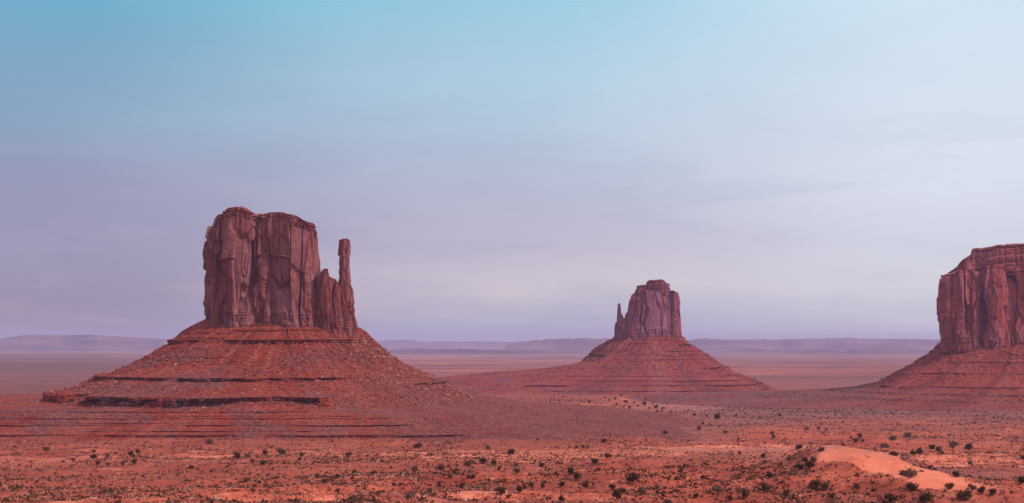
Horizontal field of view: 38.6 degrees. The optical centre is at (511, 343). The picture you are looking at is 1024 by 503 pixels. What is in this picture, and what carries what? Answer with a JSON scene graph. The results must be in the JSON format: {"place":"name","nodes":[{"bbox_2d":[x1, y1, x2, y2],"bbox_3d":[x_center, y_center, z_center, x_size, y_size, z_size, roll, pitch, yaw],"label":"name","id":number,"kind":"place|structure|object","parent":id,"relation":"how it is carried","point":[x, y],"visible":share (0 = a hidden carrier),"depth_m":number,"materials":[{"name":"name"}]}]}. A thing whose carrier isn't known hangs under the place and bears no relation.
{"place":"outdoors","nodes":[
{"label":"outdoors","id":0,"kind":"place"},
{"bbox_2d":[0,348,1023,502],"bbox_3d":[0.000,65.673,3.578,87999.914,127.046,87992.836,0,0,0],"label":"ground","id":1,"kind":"structure","parent":0,"point":[30,372],"depth_m":1245.31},
{"bbox_2d":[0,334,168,350],"bbox_3d":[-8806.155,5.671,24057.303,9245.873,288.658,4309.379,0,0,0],"label":"distant mesa","id":2,"kind":"structure","parent":1,"relation":"on","point":[86,342],"depth_m":22757.58,"materials":[{"name":"purple stone"}]},
{"bbox_2d":[206,437,213,443],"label":"desert shrub","id":3,"kind":"object","parent":1,"relation":"on","point":[209,441],"visible":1,"depth_m":1451.76,"materials":[{"name":"green plant"}]},
{"bbox_2d":[234,451,240,458],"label":"desert shrub","id":4,"kind":"object","parent":1,"relation":"on","point":[237,455],"visible":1,"depth_m":1067.64,"materials":[{"name":"green plant"}]},
{"bbox_2d":[4,334,484,410],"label":"rubble","id":5,"kind":"object","parent":1,"relation":"on","point":[363,345],"visible":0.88,"depth_m":1794.60,"materials":[{"name":"brown stone"}]},
{"bbox_2d":[276,447,285,454],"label":"desert shrub","id":6,"kind":"object","parent":1,"relation":"on","point":[281,451],"visible":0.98,"depth_m":1256.43,"materials":[{"name":"green plant"}]},
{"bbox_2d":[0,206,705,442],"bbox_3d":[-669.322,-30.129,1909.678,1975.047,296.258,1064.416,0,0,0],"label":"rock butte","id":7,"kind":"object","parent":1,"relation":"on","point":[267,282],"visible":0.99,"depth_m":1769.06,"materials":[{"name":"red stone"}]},
{"bbox_2d":[403,490,416,497],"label":"desert shrub","id":8,"kind":"object","parent":1,"relation":"on","point":[409,494],"visible":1,"depth_m":508.39,"materials":[{"name":"green plant"}]},
{"bbox_2d":[410,465,417,471],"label":"desert shrub","id":9,"kind":"object","parent":1,"relation":"on","point":[415,468],"visible":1,"depth_m":765.99,"materials":[{"name":"green plant"}]},
{"bbox_2d":[413,442,421,447],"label":"desert shrub","id":10,"kind":"object","parent":1,"relation":"on","point":[419,444],"visible":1,"depth_m":1319.14,"materials":[{"name":"green plant"}]},
{"bbox_2d":[436,463,444,471],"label":"desert shrub","id":11,"kind":"object","parent":1,"relation":"on","point":[440,467],"visible":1,"depth_m":911.79,"materials":[{"name":"green plant"}]},
{"bbox_2d":[377,340,527,348],"bbox_3d":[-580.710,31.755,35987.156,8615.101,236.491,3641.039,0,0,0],"label":"distant mesa","id":12,"kind":"structure","parent":1,"relation":"on","point":[395,344],"depth_m":34978.35,"materials":[{"name":"purple stone"}]},
{"bbox_2d":[463,459,470,466],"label":"desert shrub","id":13,"kind":"object","parent":1,"relation":"on","point":[467,463],"visible":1,"depth_m":939.12,"materials":[{"name":"green plant"}]},
{"bbox_2d":[478,457,486,462],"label":"desert shrub","id":14,"kind":"object","parent":1,"relation":"on","point":[482,459],"visible":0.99,"depth_m":1018.30,"materials":[{"name":"green plant"}]},
{"bbox_2d":[387,348,588,353],"bbox_3d":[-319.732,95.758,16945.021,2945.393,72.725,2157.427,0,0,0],"label":"mesa","id":15,"kind":"structure","parent":1,"relation":"on","point":[434,351],"depth_m":16346.74,"materials":[{"name":"purple stone"}]},
{"bbox_2d":[494,486,506,492],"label":"desert shrub","id":16,"kind":"object","parent":1,"relation":"on","point":[500,489],"visible":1,"depth_m":574.02,"materials":[{"name":"green plant"}]},
{"bbox_2d":[507,449,514,455],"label":"desert shrub","id":17,"kind":"object","parent":1,"relation":"on","point":[510,451],"visible":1,"depth_m":1125.85,"materials":[{"name":"green plant"}]},
{"bbox_2d":[0,398,1023,502],"bbox_3d":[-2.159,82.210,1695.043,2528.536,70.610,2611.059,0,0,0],"label":"scrub","id":18,"kind":"object","parent":1,"relation":"on","point":[116,494],"visible":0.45,"depth_m":786.01,"materials":[{"name":"green plant"}]},
{"bbox_2d":[1,377,1023,441],"bbox_3d":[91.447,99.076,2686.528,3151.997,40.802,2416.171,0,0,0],"label":"slope scrub","id":19,"kind":"object","parent":1,"relation":"on","point":[843,390],"visible":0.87,"depth_m":2599.41,"materials":[{"name":"green plant"}]},
{"bbox_2d":[516,485,522,491],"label":"desert shrub","id":20,"kind":"object","parent":1,"relation":"on","point":[518,488],"visible":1,"depth_m":574.35,"materials":[{"name":"green plant"}]},
{"bbox_2d":[505,338,609,350],"bbox_3d":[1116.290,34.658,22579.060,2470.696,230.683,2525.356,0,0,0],"label":"distant mesa","id":21,"kind":"structure","parent":1,"relation":"on","point":[584,344],"depth_m":21940.32,"materials":[{"name":"purple stone"}]},
{"bbox_2d":[572,471,580,480],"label":"desert shrub","id":22,"kind":"object","parent":1,"relation":"on","point":[576,476],"visible":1,"depth_m":659.75,"materials":[{"name":"green plant"}]},
{"bbox_2d":[582,479,588,488],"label":"desert shrub","id":23,"kind":"object","parent":1,"relation":"on","point":[585,484],"visible":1,"depth_m":631.70,"materials":[{"name":"green plant"}]},
{"bbox_2d":[591,458,598,462],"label":"desert shrub","id":24,"kind":"object","parent":1,"relation":"on","point":[596,460],"visible":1,"depth_m":1073.65,"materials":[{"name":"green plant"}]},
{"bbox_2d":[437,279,775,394],"bbox_3d":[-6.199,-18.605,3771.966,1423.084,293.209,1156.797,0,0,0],"label":"rock butte","id":25,"kind":"object","parent":1,"relation":"on","point":[652,316],"visible":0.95,"depth_m":3618.60,"materials":[{"name":"brown stone"}]},
{"bbox_2d":[471,339,743,376],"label":"rubble","id":26,"kind":"object","parent":25,"relation":"on","point":[678,355],"visible":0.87,"depth_m":3652.87,"materials":[{"name":"brown stone"}]},
{"bbox_2d":[609,484,615,490],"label":"desert shrub","id":27,"kind":"object","parent":1,"relation":"on","point":[612,486],"visible":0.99,"depth_m":622.29,"materials":[{"name":"green plant"}]},
{"bbox_2d":[612,488,621,498],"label":"desert shrub","id":28,"kind":"object","parent":1,"relation":"on","point":[616,493],"visible":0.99,"depth_m":568.32,"materials":[{"name":"green plant"}]},
{"bbox_2d":[625,471,639,483],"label":"desert shrub","id":29,"kind":"object","parent":1,"relation":"on","point":[634,477],"visible":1,"depth_m":638.63,"materials":[{"name":"green plant"}]},
{"bbox_2d":[637,486,646,493],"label":"desert shrub","id":30,"kind":"object","parent":1,"relation":"on","point":[640,489],"visible":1,"depth_m":578.35,"materials":[{"name":"green plant"}]},
{"bbox_2d":[711,484,722,493],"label":"desert shrub","id":31,"kind":"object","parent":1,"relation":"on","point":[717,489],"visible":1,"depth_m":571.70,"materials":[{"name":"green plant"}]},
{"bbox_2d":[713,413,720,419],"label":"desert shrub","id":32,"kind":"object","parent":1,"relation":"on","point":[716,416],"visible":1,"depth_m":1946.14,"materials":[{"name":"green plant"}]},
{"bbox_2d":[741,488,748,498],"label":"desert shrub","id":33,"kind":"object","parent":1,"relation":"on","point":[744,493],"visible":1,"depth_m":565.32,"materials":[{"name":"green plant"}]},
{"bbox_2d":[760,481,769,492],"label":"desert shrub","id":34,"kind":"object","parent":1,"relation":"on","point":[765,486],"visible":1,"depth_m":574.16,"materials":[{"name":"green plant"}]},
{"bbox_2d":[783,489,790,496],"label":"desert shrub","id":35,"kind":"object","parent":1,"relation":"on","point":[786,492],"visible":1,"depth_m":576.04,"materials":[{"name":"green plant"}]},
{"bbox_2d":[795,463,804,468],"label":"desert shrub","id":36,"kind":"object","parent":1,"relation":"on","point":[798,466],"visible":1,"depth_m":655.57,"materials":[{"name":"green plant"}]},
{"bbox_2d":[804,461,814,467],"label":"desert shrub","id":37,"kind":"object","parent":1,"relation":"on","point":[809,464],"visible":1,"depth_m":652.61,"materials":[{"name":"green plant"}]},
{"bbox_2d":[687,338,940,350],"bbox_3d":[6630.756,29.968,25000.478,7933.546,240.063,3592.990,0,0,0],"label":"distant mesa","id":38,"kind":"structure","parent":1,"relation":"on","point":[836,344],"depth_m":24065.00,"materials":[{"name":"purple stone"}]},
{"bbox_2d":[808,479,821,489],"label":"desert shrub","id":39,"kind":"object","parent":1,"relation":"on","point":[814,483],"visible":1,"depth_m":611.31,"materials":[{"name":"green plant"}]},
{"bbox_2d":[710,348,932,353],"bbox_3d":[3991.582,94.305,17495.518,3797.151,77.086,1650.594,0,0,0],"label":"mesa","id":40,"kind":"structure","parent":1,"relation":"on","point":[853,351],"depth_m":17006.22,"materials":[{"name":"purple stone"}]},
{"bbox_2d":[818,482,829,490],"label":"desert shrub","id":41,"kind":"object","parent":1,"relation":"on","point":[825,485],"visible":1,"depth_m":609.68,"materials":[{"name":"green plant"}]},
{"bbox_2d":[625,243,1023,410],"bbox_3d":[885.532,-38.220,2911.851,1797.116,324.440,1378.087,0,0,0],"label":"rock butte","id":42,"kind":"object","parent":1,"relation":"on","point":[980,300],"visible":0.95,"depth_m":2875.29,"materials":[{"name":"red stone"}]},
{"bbox_2d":[826,492,835,499],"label":"desert shrub","id":43,"kind":"object","parent":1,"relation":"on","point":[831,495],"visible":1,"depth_m":579.17,"materials":[{"name":"green plant"}]},
{"bbox_2d":[853,483,859,488],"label":"desert shrub","id":44,"kind":"object","parent":1,"relation":"on","point":[857,485],"visible":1,"depth_m":612.11,"materials":[{"name":"green plant"}]},
{"bbox_2d":[880,443,889,447],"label":"desert shrub","id":45,"kind":"object","parent":1,"relation":"on","point":[884,445],"visible":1,"depth_m":1406.26,"materials":[{"name":"green plant"}]},
{"bbox_2d":[884,493,897,501],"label":"desert shrub","id":46,"kind":"object","parent":1,"relation":"on","point":[889,497],"visible":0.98,"depth_m":588.96,"materials":[{"name":"green plant"}]},
{"bbox_2d":[889,435,896,440],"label":"desert shrub","id":47,"kind":"object","parent":1,"relation":"on","point":[892,438],"visible":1,"depth_m":1506.11,"materials":[{"name":"green plant"}]},
{"bbox_2d":[889,450,898,455],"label":"desert shrub","id":48,"kind":"object","parent":1,"relation":"on","point":[895,453],"visible":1,"depth_m":676.54,"materials":[{"name":"green plant"}]},
{"bbox_2d":[899,466,917,477],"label":"desert shrub","id":49,"kind":"object","parent":1,"relation":"on","point":[909,472],"visible":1,"depth_m":620.39,"materials":[{"name":"green plant"}]},
{"bbox_2d":[906,482,918,490],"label":"desert shrub","id":50,"kind":"object","parent":1,"relation":"on","point":[911,486],"visible":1,"depth_m":598.14,"materials":[{"name":"green plant"}]},
{"bbox_2d":[916,447,924,454],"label":"desert shrub","id":51,"kind":"object","parent":1,"relation":"on","point":[919,450],"visible":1,"depth_m":1166.17,"materials":[{"name":"green plant"}]},
{"bbox_2d":[918,491,932,501],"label":"desert shrub","id":52,"kind":"object","parent":1,"relation":"on","point":[925,497],"visible":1,"depth_m":576.99,"materials":[{"name":"green plant"}]},
{"bbox_2d":[944,482,954,488],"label":"desert shrub","id":53,"kind":"object","parent":1,"relation":"on","point":[949,486],"visible":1,"depth_m":596.74,"materials":[{"name":"green plant"}]},
{"bbox_2d":[948,440,958,450],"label":"desert shrub","id":54,"kind":"object","parent":1,"relation":"on","point":[952,444],"visible":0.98,"depth_m":1371.44,"materials":[{"name":"green plant"}]},
{"bbox_2d":[952,471,959,476],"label":"desert shrub","id":55,"kind":"object","parent":1,"relation":"on","point":[956,473],"visible":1,"depth_m":622.19,"materials":[{"name":"green plant"}]},
{"bbox_2d":[954,488,972,499],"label":"desert shrub","id":56,"kind":"object","parent":1,"relation":"on","point":[964,494],"visible":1,"depth_m":575.02,"materials":[{"name":"green plant"}]},
{"bbox_2d":[964,443,972,449],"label":"desert shrub","id":57,"kind":"object","parent":1,"relation":"on","point":[968,446],"visible":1,"depth_m":1359.75,"materials":[{"name":"green plant"}]},
{"bbox_2d":[968,483,976,489],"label":"desert shrub","id":58,"kind":"object","parent":1,"relation":"on","point":[971,486],"visible":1,"depth_m":583.39,"materials":[{"name":"green plant"}]},
{"bbox_2d":[977,485,985,494],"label":"desert shrub","id":59,"kind":"object","parent":1,"relation":"on","point":[981,489],"visible":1,"depth_m":579.35,"materials":[{"name":"green plant"}]},
{"bbox_2d":[989,488,996,495],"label":"desert shrub","id":60,"kind":"object","parent":1,"relation":"on","point":[993,491],"visible":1,"depth_m":577.29,"materials":[{"name":"green plant"}]},
{"bbox_2d":[1017,475,1023,484],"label":"desert shrub","id":61,"kind":"object","parent":1,"relation":"on","point":[1020,479],"visible":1,"depth_m":597.04,"materials":[{"name":"green plant"}]},
{"bbox_2d":[0,0,1023,341],"label":"sky","id":62,"kind":"structure","parent":0,"point":[490,170],"materials":[{"name":"blue"}]},
{"bbox_2d":[765,347,1023,402],"bbox_3d":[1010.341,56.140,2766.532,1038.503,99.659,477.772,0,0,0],"label":"rubble","id":63,"kind":"object","parent":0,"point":[956,373],"visible":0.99,"depth_m":2815.16,"materials":[{"name":"brown stone"}]}
]}

